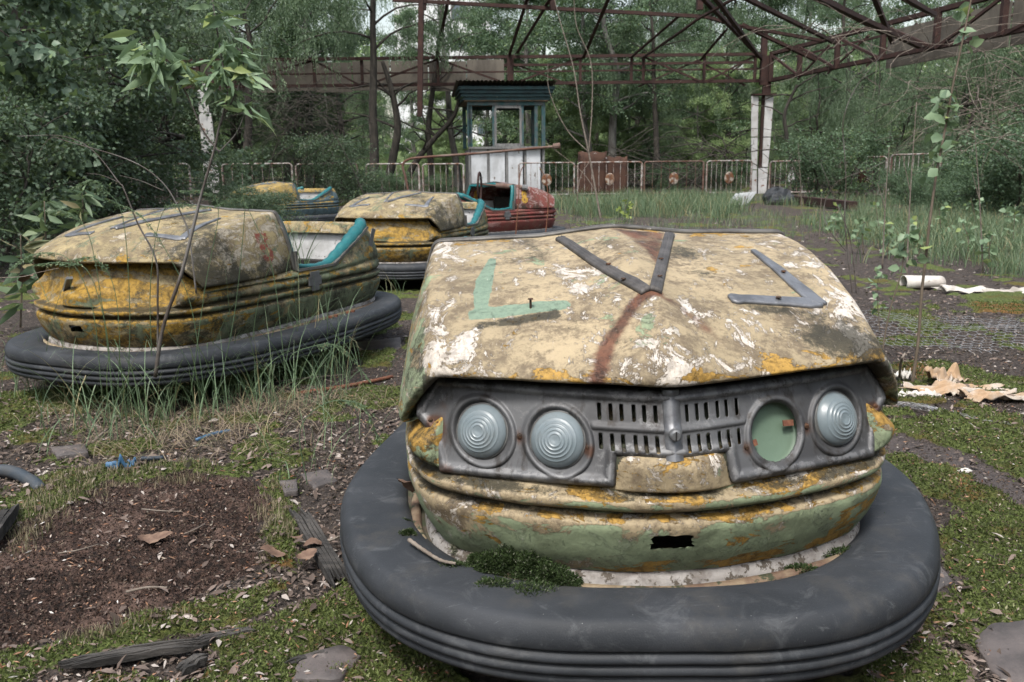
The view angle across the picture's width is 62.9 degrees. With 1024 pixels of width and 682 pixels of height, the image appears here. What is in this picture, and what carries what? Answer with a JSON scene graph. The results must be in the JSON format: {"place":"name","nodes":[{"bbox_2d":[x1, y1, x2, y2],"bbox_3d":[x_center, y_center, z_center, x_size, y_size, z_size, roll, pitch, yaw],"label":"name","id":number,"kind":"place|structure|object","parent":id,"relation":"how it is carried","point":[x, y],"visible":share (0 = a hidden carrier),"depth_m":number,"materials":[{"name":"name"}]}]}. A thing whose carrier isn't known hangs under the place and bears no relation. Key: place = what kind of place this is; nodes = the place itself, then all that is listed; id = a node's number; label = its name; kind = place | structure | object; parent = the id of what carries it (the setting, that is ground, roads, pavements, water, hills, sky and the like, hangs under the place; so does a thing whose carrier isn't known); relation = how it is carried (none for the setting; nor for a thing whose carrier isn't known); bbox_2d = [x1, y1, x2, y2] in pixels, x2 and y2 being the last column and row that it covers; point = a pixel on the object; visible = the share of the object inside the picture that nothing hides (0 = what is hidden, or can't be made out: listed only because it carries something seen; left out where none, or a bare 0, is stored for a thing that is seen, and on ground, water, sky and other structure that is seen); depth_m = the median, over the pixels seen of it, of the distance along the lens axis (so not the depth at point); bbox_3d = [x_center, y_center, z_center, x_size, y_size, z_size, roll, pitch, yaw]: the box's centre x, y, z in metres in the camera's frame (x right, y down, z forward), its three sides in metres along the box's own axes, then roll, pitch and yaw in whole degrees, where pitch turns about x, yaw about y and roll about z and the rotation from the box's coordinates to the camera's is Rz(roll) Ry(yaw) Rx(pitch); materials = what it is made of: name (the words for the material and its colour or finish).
{"place":"outdoors","nodes":[
{"label":"outdoors","id":0,"kind":"place"},
{"bbox_2d":[5,142,381,483],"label":"seed grass","id":1,"kind":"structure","parent":0,"point":[220,204],"depth_m":2.96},
{"bbox_2d":[0,168,1023,681],"bbox_3d":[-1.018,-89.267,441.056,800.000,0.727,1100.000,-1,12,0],"label":"ground","id":2,"kind":"structure","parent":0,"point":[820,244],"depth_m":2.54,"materials":[{"name":"soil"}]},
{"bbox_2d":[0,464,44,489],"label":"blue hose","id":3,"kind":"object","parent":2,"relation":"on","point":[21,475],"visible":0.77,"depth_m":2.50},
{"bbox_2d":[0,218,49,327],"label":"weed","id":4,"kind":"object","parent":2,"relation":"on","point":[15,288],"visible":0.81,"depth_m":4.89,"materials":[{"name":"green plant"}]},
{"bbox_2d":[14,189,73,267],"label":"weed","id":5,"kind":"object","parent":2,"relation":"on","point":[54,205],"visible":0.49,"depth_m":5.33,"materials":[{"name":"green plant"}]},
{"bbox_2d":[0,82,133,270],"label":"bush","id":6,"kind":"object","parent":2,"relation":"on","point":[28,109],"visible":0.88,"depth_m":7.81,"materials":[{"name":"green plant"}]},
{"bbox_2d":[0,0,138,235],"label":"aspen tree","id":7,"kind":"object","parent":2,"relation":"on","point":[15,57],"visible":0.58,"depth_m":8.45,"materials":[{"name":"green plant"}]},
{"bbox_2d":[0,57,138,254],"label":"bush","id":8,"kind":"object","parent":2,"relation":"on","point":[31,90],"visible":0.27,"depth_m":9.11,"materials":[{"name":"green plant"}]},
{"bbox_2d":[0,72,159,239],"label":"bush","id":9,"kind":"object","parent":2,"relation":"on","point":[93,173],"visible":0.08,"depth_m":12.24,"materials":[{"name":"green plant"}]},
{"bbox_2d":[58,186,103,228],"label":"weed","id":10,"kind":"object","parent":2,"relation":"on","point":[76,205],"visible":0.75,"depth_m":6.50,"materials":[{"name":"green plant"}]},
{"bbox_2d":[0,72,181,221],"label":"bush","id":11,"kind":"object","parent":2,"relation":"on","point":[124,130],"visible":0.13,"depth_m":14.24,"materials":[{"name":"green plant"}]},
{"bbox_2d":[30,135,196,345],"bbox_3d":[-1.460,-0.301,3.062,0.590,0.884,0.018,-1,12,0],"label":"bare sapling","id":12,"kind":"object","parent":2,"relation":"on","point":[145,237],"visible":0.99,"depth_m":3.03,"materials":[{"name":"brown plant"}]},
{"bbox_2d":[42,83,193,222],"bbox_3d":[-7.961,-3.365,15.439,4.205,2.639,4.139,7,14,32],"label":"bush","id":13,"kind":"object","parent":2,"relation":"on","point":[141,193],"visible":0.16,"depth_m":15.91,"materials":[{"name":"green plant"}]},
{"bbox_2d":[58,638,202,668],"bbox_3d":[-0.716,0.589,1.580,0.256,0.018,0.031,-4,12,-16],"label":"rotten plank","id":14,"kind":"object","parent":2,"relation":"on","point":[141,652],"visible":0.99,"depth_m":1.57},
{"bbox_2d":[0,466,279,651],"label":"soil crumbs","id":15,"kind":"object","parent":2,"relation":"on","point":[98,586],"visible":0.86,"depth_m":2.02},
{"bbox_2d":[0,0,286,194],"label":"shade tree","id":16,"kind":"object","parent":2,"relation":"on","point":[84,38],"visible":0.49,"depth_m":12.77,"materials":[{"name":"green plant"}]},
{"bbox_2d":[76,124,222,217],"bbox_3d":[-8.270,-3.616,17.759,3.463,2.173,3.409,9,15,40],"label":"bush","id":17,"kind":"object","parent":2,"relation":"on","point":[148,144],"visible":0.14,"depth_m":17.79,"materials":[{"name":"green plant"}]},
{"bbox_2d":[3,456,296,645],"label":"moss stalks","id":18,"kind":"object","parent":2,"relation":"on","point":[268,521],"visible":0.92,"depth_m":2.30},
{"bbox_2d":[67,0,254,196],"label":"shade tree","id":19,"kind":"object","parent":2,"relation":"on","point":[179,116],"visible":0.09,"depth_m":28.89,"materials":[{"name":"green plant"}]},
{"bbox_2d":[99,0,245,194],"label":"shade willow","id":20,"kind":"object","parent":2,"relation":"on","point":[154,27],"visible":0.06,"depth_m":30.63,"materials":[{"name":"green plant"}]},
{"bbox_2d":[101,0,276,376],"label":"willow sapling","id":21,"kind":"object","parent":2,"relation":"on","point":[246,69],"visible":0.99,"depth_m":2.83,"materials":[{"name":"green plant"}]},
{"bbox_2d":[3,375,398,484],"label":"dry grass","id":22,"kind":"structure","parent":2,"relation":"on","point":[238,408],"depth_m":3.03,"materials":[{"name":"plant"}]},
{"bbox_2d":[0,211,402,482],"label":"grass","id":23,"kind":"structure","parent":2,"relation":"on","point":[296,363],"depth_m":3.23,"materials":[{"name":"plant"}]},
{"bbox_2d":[4,204,401,386],"bbox_3d":[-1.361,-0.332,3.999,1.278,0.649,1.945,4,13,23],"label":"bumper car","id":24,"kind":"object","parent":2,"relation":"on","point":[356,269],"visible":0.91,"depth_m":3.37,"materials":[{"name":"yellow paint"}]},
{"bbox_2d":[185,144,276,200],"bbox_3d":[-8.649,-5.215,26.341,2.968,1.863,2.922,7,14,32],"label":"bush","id":25,"kind":"object","parent":2,"relation":"on","point":[235,172],"visible":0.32,"depth_m":26.08,"materials":[{"name":"green plant"}]},
{"bbox_2d":[158,0,317,183],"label":"willow tree","id":26,"kind":"object","parent":2,"relation":"on","point":[259,6],"visible":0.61,"depth_m":26.22,"materials":[{"name":"green plant"}]},
{"bbox_2d":[170,26,320,184],"bbox_3d":[-10.473,-8.870,32.468,5.150,6.672,5.533,0,12,3],"label":"shade willow","id":27,"kind":"object","parent":2,"relation":"on","point":[237,117],"visible":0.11,"depth_m":32.01,"materials":[{"name":"green plant"}]},
{"bbox_2d":[158,0,355,190],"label":"willow tree","id":28,"kind":"object","parent":2,"relation":"on","point":[234,140],"visible":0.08,"depth_m":32.58,"materials":[{"name":"green plant"}]},
{"bbox_2d":[225,183,312,220],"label":"bush","id":29,"kind":"object","parent":2,"relation":"on","point":[260,199],"visible":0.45,"depth_m":11.04,"materials":[{"name":"green plant"}]},
{"bbox_2d":[231,181,338,221],"bbox_3d":[-3.529,-2.160,13.018,1.278,0.648,1.945,9,15,39],"label":"bumper car","id":30,"kind":"object","parent":2,"relation":"on","point":[320,204],"visible":0.41,"depth_m":12.85,"materials":[{"name":"yellow paint"}]},
{"bbox_2d":[196,0,393,181],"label":"aspen tree","id":31,"kind":"object","parent":2,"relation":"on","point":[289,37],"visible":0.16,"depth_m":32.74,"materials":[{"name":"green plant"}]},
{"bbox_2d":[241,55,358,190],"bbox_3d":[-7.608,-7.778,30.418,4.347,5.243,4.046,-7,13,-29],"label":"shade willow","id":32,"kind":"object","parent":2,"relation":"on","point":[261,131],"visible":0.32,"depth_m":30.06,"materials":[{"name":"green plant"}]},
{"bbox_2d":[198,58,428,194],"bbox_3d":[-5.659,-5.712,22.618,7.124,4.176,5.205,4,13,23],"label":"bush","id":33,"kind":"object","parent":2,"relation":"on","point":[300,124],"visible":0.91,"depth_m":22.49,"materials":[{"name":"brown plant"}]},
{"bbox_2d":[232,0,394,186],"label":"aspen tree","id":34,"kind":"object","parent":2,"relation":"on","point":[279,48],"visible":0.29,"depth_m":29.63,"materials":[{"name":"green plant"}]},
{"bbox_2d":[289,508,350,588],"bbox_3d":[-0.473,0.492,2.038,0.046,0.027,0.483,-6,13,-26],"label":"rotten plank","id":35,"kind":"object","parent":2,"relation":"on","point":[329,562],"visible":0.91,"depth_m":1.98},
{"bbox_2d":[264,131,385,204],"bbox_3d":[-5.021,-4.828,23.526,3.409,2.173,3.463,1,12,8],"label":"bush","id":36,"kind":"object","parent":2,"relation":"on","point":[349,148],"visible":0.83,"depth_m":22.88,"materials":[{"name":"green plant"}]},
{"bbox_2d":[292,645,360,681],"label":"broken slab","id":37,"kind":"object","parent":2,"relation":"on","point":[337,654],"depth_m":1.52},
{"bbox_2d":[255,0,420,190],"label":"willow tree","id":38,"kind":"object","parent":2,"relation":"on","point":[366,103],"visible":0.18,"depth_m":34.56,"materials":[{"name":"green plant"}]},
{"bbox_2d":[272,0,492,192],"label":"willow tree","id":39,"kind":"object","parent":2,"relation":"on","point":[348,18],"visible":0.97,"depth_m":25.31,"materials":[{"name":"green plant"}]},
{"bbox_2d":[336,60,432,191],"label":"leaning tree","id":40,"kind":"object","parent":2,"relation":"on","point":[396,127],"visible":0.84,"depth_m":27.47,"materials":[{"name":"brown plant"}]},
{"bbox_2d":[334,190,488,279],"bbox_3d":[-0.802,-0.958,7.112,1.278,0.648,1.945,3,12,16],"label":"bumper car","id":41,"kind":"object","parent":2,"relation":"on","point":[410,227],"visible":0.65,"depth_m":6.39,"materials":[{"name":"yellow paint"}]},
{"bbox_2d":[401,143,559,189],"bbox_3d":[-0.287,-1.490,7.243,1.448,0.411,0.064,3,12,16],"label":"collector pole","id":42,"kind":"object","parent":41,"relation":"on","point":[555,146],"visible":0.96,"depth_m":7.22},
{"bbox_2d":[351,3,475,180],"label":"aspen tree","id":43,"kind":"object","parent":2,"relation":"on","point":[408,101],"visible":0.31,"depth_m":41.95,"materials":[{"name":"green plant"}]},
{"bbox_2d":[391,87,462,188],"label":"leaning tree","id":44,"kind":"object","parent":2,"relation":"on","point":[433,139],"visible":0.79,"depth_m":27.92,"materials":[{"name":"brown plant"}]},
{"bbox_2d":[397,0,481,191],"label":"leaning tree","id":45,"kind":"object","parent":2,"relation":"on","point":[429,122],"visible":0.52,"depth_m":28.42,"materials":[{"name":"brown plant"}]},
{"bbox_2d":[394,0,491,162],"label":"apartment block","id":46,"kind":"structure","parent":2,"relation":"on","point":[405,113],"depth_m":90.49,"materials":[{"name":"white concrete"}]},
{"bbox_2d":[408,78,481,187],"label":"light green tree","id":47,"kind":"object","parent":2,"relation":"on","point":[445,138],"visible":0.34,"depth_m":36.56,"materials":[{"name":"green plant"}]},
{"bbox_2d":[423,4,477,192],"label":"leaning tree","id":48,"kind":"object","parent":2,"relation":"on","point":[456,169],"visible":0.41,"depth_m":29.60,"materials":[{"name":"brown plant"}]},
{"bbox_2d":[440,0,537,146],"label":"aspen tree","id":49,"kind":"object","parent":2,"relation":"on","point":[487,113],"visible":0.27,"depth_m":39.53,"materials":[{"name":"green plant"}]},
{"bbox_2d":[451,80,555,192],"bbox_3d":[-0.307,-6.610,27.822,3.176,3.662,2.980,-2,12,-7],"label":"ticket booth","id":50,"kind":"object","parent":2,"relation":"on","point":[519,95],"visible":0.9,"depth_m":26.74,"materials":[{"name":"grey wood"}]},
{"bbox_2d":[456,181,565,234],"bbox_3d":[-0.311,-1.460,9.401,1.945,0.648,1.278,-10,14,-37],"label":"bumper car","id":51,"kind":"object","parent":2,"relation":"on","point":[501,208],"visible":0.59,"depth_m":9.22,"materials":[{"name":"red paint"}]},
{"bbox_2d":[0,300,1023,681],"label":"moss","id":52,"kind":"object","parent":2,"relation":"on","point":[398,652],"visible":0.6,"depth_m":1.89,"materials":[{"name":"green plant"}]},
{"bbox_2d":[0,218,1023,681],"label":"leaf litter","id":53,"kind":"object","parent":2,"relation":"on","point":[974,670],"visible":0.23,"depth_m":2.25,"materials":[{"name":"plant"}]},
{"bbox_2d":[0,353,1023,681],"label":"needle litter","id":54,"kind":"object","parent":2,"relation":"on","point":[362,621],"visible":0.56,"depth_m":1.90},
{"bbox_2d":[0,314,1023,681],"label":"floor debris","id":55,"kind":"object","parent":2,"relation":"on","point":[356,472],"visible":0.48,"depth_m":2.17,"materials":[{"name":"plant"}]},
{"bbox_2d":[441,0,598,145],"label":"aspen tree","id":56,"kind":"object","parent":2,"relation":"on","point":[482,45],"visible":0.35,"depth_m":37.16,"materials":[{"name":"green plant"}]},
{"bbox_2d":[63,2,1010,176],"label":"distant wood","id":57,"kind":"object","parent":2,"relation":"on","point":[399,159],"depth_m":65.50,"materials":[{"name":"green plant"}]},
{"bbox_2d":[477,0,609,160],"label":"willow tree","id":58,"kind":"object","parent":2,"relation":"on","point":[542,59],"visible":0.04,"depth_m":41.92,"materials":[{"name":"green plant"}]},
{"bbox_2d":[102,0,1023,198],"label":"canopy frame","id":59,"kind":"object","parent":2,"relation":"on","point":[484,70],"visible":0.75,"depth_m":26.47,"materials":[{"name":"metal"}]},
{"bbox_2d":[676,0,1023,129],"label":"dead brush","id":60,"kind":"object","parent":59,"relation":"on","point":[836,37],"visible":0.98,"depth_m":15.21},
{"bbox_2d":[526,58,606,185],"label":"light green tree","id":61,"kind":"object","parent":2,"relation":"on","point":[554,155],"visible":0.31,"depth_m":36.32,"materials":[{"name":"green plant"}]},
{"bbox_2d":[546,0,600,217],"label":"bare sapling","id":62,"kind":"object","parent":2,"relation":"on","point":[588,151],"visible":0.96,"depth_m":15.46,"materials":[{"name":"brown plant"}]},
{"bbox_2d":[489,0,693,151],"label":"aspen tree","id":63,"kind":"object","parent":2,"relation":"on","point":[600,108],"visible":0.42,"depth_m":33.52,"materials":[{"name":"green plant"}]},
{"bbox_2d":[578,151,606,195],"bbox_3d":[2.664,-5.521,27.716,0.959,1.505,0.231,-1,12,0],"label":"rusty sheet","id":64,"kind":"object","parent":2,"relation":"on","point":[599,171],"visible":0.7,"depth_m":27.70,"materials":[{"name":"metal"}]},
{"bbox_2d":[522,0,699,156],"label":"aspen tree","id":65,"kind":"object","parent":2,"relation":"on","point":[612,136],"visible":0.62,"depth_m":31.25,"materials":[{"name":"green plant"}]},
{"bbox_2d":[606,156,626,192],"bbox_3d":[3.444,-5.408,27.537,0.706,1.339,0.231,-1,12,0],"label":"rusty sheet","id":66,"kind":"object","parent":2,"relation":"on","point":[619,181],"visible":0.63,"depth_m":27.52,"materials":[{"name":"metal"}]},
{"bbox_2d":[588,62,684,186],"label":"light green tree","id":67,"kind":"object","parent":2,"relation":"on","point":[601,147],"visible":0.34,"depth_m":34.86,"materials":[{"name":"green plant"}]},
{"bbox_2d":[340,224,940,681],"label":"bumper car","id":68,"kind":"object","parent":2,"relation":"on","point":[666,444],"visible":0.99,"depth_m":1.41,"materials":[{"name":"beige paint"}]},
{"bbox_2d":[398,512,884,595],"bbox_3d":[0.332,0.342,1.572,1.078,0.071,0.377,-3,12,-11],"label":"deck moss","id":69,"kind":"object","parent":68,"relation":"on","point":[527,563],"visible":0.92,"depth_m":1.43,"materials":[{"name":"green plant"}]},
{"bbox_2d":[575,0,724,190],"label":"willow tree","id":70,"kind":"object","parent":2,"relation":"on","point":[676,28],"visible":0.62,"depth_m":31.16,"materials":[{"name":"green plant"}]},
{"bbox_2d":[604,87,702,184],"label":"willow tree","id":71,"kind":"object","parent":2,"relation":"on","point":[647,145],"visible":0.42,"depth_m":34.67,"materials":[{"name":"green plant"}]},
{"bbox_2d":[565,0,747,181],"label":"willow tree","id":72,"kind":"object","parent":2,"relation":"on","point":[638,120],"visible":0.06,"depth_m":39.59,"materials":[{"name":"green plant"}]},
{"bbox_2d":[564,85,791,194],"bbox_3d":[5.840,-6.269,28.478,8.381,5.002,5.354,-1,12,0],"label":"bush","id":73,"kind":"object","parent":2,"relation":"on","point":[691,171],"visible":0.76,"depth_m":28.29,"materials":[{"name":"brown plant"}]},
{"bbox_2d":[640,45,742,184],"bbox_3d":[7.903,-9.566,36.181,4.772,6.037,4.352,0,12,2],"label":"light green tree","id":74,"kind":"object","parent":2,"relation":"on","point":[697,135],"visible":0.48,"depth_m":36.00,"materials":[{"name":"green plant"}]},
{"bbox_2d":[636,0,795,181],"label":"aspen tree","id":75,"kind":"object","parent":2,"relation":"on","point":[699,27],"visible":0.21,"depth_m":38.03,"materials":[{"name":"green plant"}]},
{"bbox_2d":[687,37,757,169],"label":"light green tree","id":76,"kind":"object","parent":2,"relation":"on","point":[721,85],"visible":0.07,"depth_m":46.80,"materials":[{"name":"green plant"}]},
{"bbox_2d":[640,0,809,182],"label":"willow tree","id":77,"kind":"object","parent":2,"relation":"on","point":[738,16],"visible":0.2,"depth_m":37.48,"materials":[{"name":"green plant"}]},
{"bbox_2d":[699,157,750,191],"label":"bush","id":78,"kind":"object","parent":2,"relation":"on","point":[742,167],"visible":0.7,"depth_m":29.28,"materials":[{"name":"green plant"}]},
{"bbox_2d":[724,49,822,183],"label":"light green tree","id":79,"kind":"object","parent":2,"relation":"on","point":[744,143],"visible":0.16,"depth_m":35.41,"materials":[{"name":"green plant"}]},
{"bbox_2d":[735,47,845,193],"bbox_3d":[9.030,-7.163,27.450,3.509,4.687,1.908,5,13,24],"label":"leaning tree","id":80,"kind":"object","parent":2,"relation":"on","point":[785,126],"visible":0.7,"depth_m":27.14,"materials":[{"name":"brown plant"}]},
{"bbox_2d":[754,31,878,186],"bbox_3d":[11.692,-8.567,31.733,5.049,5.858,4.658,-4,12,-17],"label":"willow tree","id":81,"kind":"object","parent":2,"relation":"on","point":[817,93],"visible":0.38,"depth_m":31.10,"materials":[{"name":"green plant"}]},
{"bbox_2d":[724,0,918,181],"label":"aspen tree","id":82,"kind":"object","parent":2,"relation":"on","point":[774,47],"visible":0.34,"depth_m":36.89,"materials":[{"name":"green plant"}]},
{"bbox_2d":[728,0,939,185],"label":"willow tree","id":83,"kind":"object","parent":2,"relation":"on","point":[868,7],"visible":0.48,"depth_m":30.41,"materials":[{"name":"green plant"}]},
{"bbox_2d":[767,124,901,198],"bbox_3d":[8.704,-4.879,23.166,3.458,2.154,3.214,1,12,8],"label":"bush","id":84,"kind":"object","parent":2,"relation":"on","point":[834,157],"visible":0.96,"depth_m":22.76,"materials":[{"name":"green plant"}]},
{"bbox_2d":[794,0,942,177],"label":"aspen tree","id":85,"kind":"object","parent":2,"relation":"on","point":[908,10],"visible":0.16,"depth_m":37.34,"materials":[{"name":"green plant"}]},
{"bbox_2d":[821,24,936,293],"bbox_3d":[2.554,-1.236,5.943,0.740,1.907,0.134,-1,12,0],"label":"bare sapling","id":86,"kind":"object","parent":2,"relation":"on","point":[829,225],"visible":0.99,"depth_m":5.99,"materials":[{"name":"brown plant"}]},
{"bbox_2d":[816,14,963,190],"bbox_3d":[12.678,-7.711,27.935,4.508,5.668,4.886,1,12,9],"label":"willow tree","id":87,"kind":"object","parent":2,"relation":"on","point":[883,99],"visible":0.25,"depth_m":27.50,"materials":[{"name":"green plant"}]},
{"bbox_2d":[882,225,928,349],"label":"aspen sapling","id":88,"kind":"object","parent":2,"relation":"on","point":[899,250],"visible":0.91,"depth_m":3.48,"materials":[{"name":"green plant"}]},
{"bbox_2d":[886,173,942,209],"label":"bush","id":89,"kind":"object","parent":2,"relation":"on","point":[915,189],"visible":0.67,"depth_m":17.22,"materials":[{"name":"green plant"}]},
{"bbox_2d":[844,13,1023,213],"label":"dead brush","id":90,"kind":"object","parent":2,"relation":"on","point":[990,102],"visible":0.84,"depth_m":12.32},
{"bbox_2d":[851,0,1023,174],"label":"willow tree","id":91,"kind":"object","parent":2,"relation":"on","point":[911,97],"visible":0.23,"depth_m":25.02,"materials":[{"name":"green plant"}]},
{"bbox_2d":[915,177,967,212],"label":"bush","id":92,"kind":"object","parent":2,"relation":"on","point":[940,193],"visible":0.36,"depth_m":15.33,"materials":[{"name":"green plant"}]},
{"bbox_2d":[863,310,1023,353],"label":"wire netting","id":93,"kind":"object","parent":2,"relation":"on","point":[971,327],"visible":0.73,"depth_m":4.52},
{"bbox_2d":[909,0,983,382],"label":"aspen sapling","id":94,"kind":"object","parent":2,"relation":"on","point":[964,9],"visible":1,"depth_m":3.32,"materials":[{"name":"green plant"}]},
{"bbox_2d":[877,0,1023,177],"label":"willow tree","id":95,"kind":"object","parent":2,"relation":"on","point":[953,113],"visible":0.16,"depth_m":23.93,"materials":[{"name":"green plant"}]},
{"bbox_2d":[898,380,1016,394],"bbox_3d":[1.785,0.188,3.392,0.440,0.042,0.144,0,12,4],"label":"hide scrap","id":96,"kind":"object","parent":2,"relation":"on","point":[942,387],"visible":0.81,"depth_m":3.38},
{"bbox_2d":[918,0,1023,161],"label":"willow tree","id":97,"kind":"object","parent":2,"relation":"on","point":[981,61],"visible":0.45,"depth_m":22.11,"materials":[{"name":"green plant"}]},
{"bbox_2d":[937,141,1023,205],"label":"bush","id":98,"kind":"object","parent":2,"relation":"on","point":[961,163],"visible":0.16,"depth_m":16.74,"materials":[{"name":"green plant"}]},
{"bbox_2d":[940,167,1022,217],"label":"bush","id":99,"kind":"object","parent":2,"relation":"on","point":[971,184],"visible":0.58,"depth_m":13.56,"materials":[{"name":"green plant"}]},
{"bbox_2d":[946,107,1023,221],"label":"bush","id":100,"kind":"object","parent":2,"relation":"on","point":[1013,170],"visible":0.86,"depth_m":13.08,"materials":[{"name":"green plant"}]},
{"bbox_2d":[957,388,1023,402],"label":"birch bark piece","id":101,"kind":"object","parent":2,"relation":"on","point":[978,395],"visible":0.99,"depth_m":3.24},
{"bbox_2d":[974,620,1023,681],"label":"broken slab","id":102,"kind":"object","parent":2,"relation":"on","point":[1004,637],"depth_m":1.57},
{"bbox_2d":[4,185,1023,293],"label":"field grass","id":103,"kind":"structure","parent":0,"point":[671,203],"depth_m":13.05,"materials":[{"name":"plant"}]},
{"bbox_2d":[110,0,1010,162],"label":"sky","id":104,"kind":"structure","parent":0,"point":[385,23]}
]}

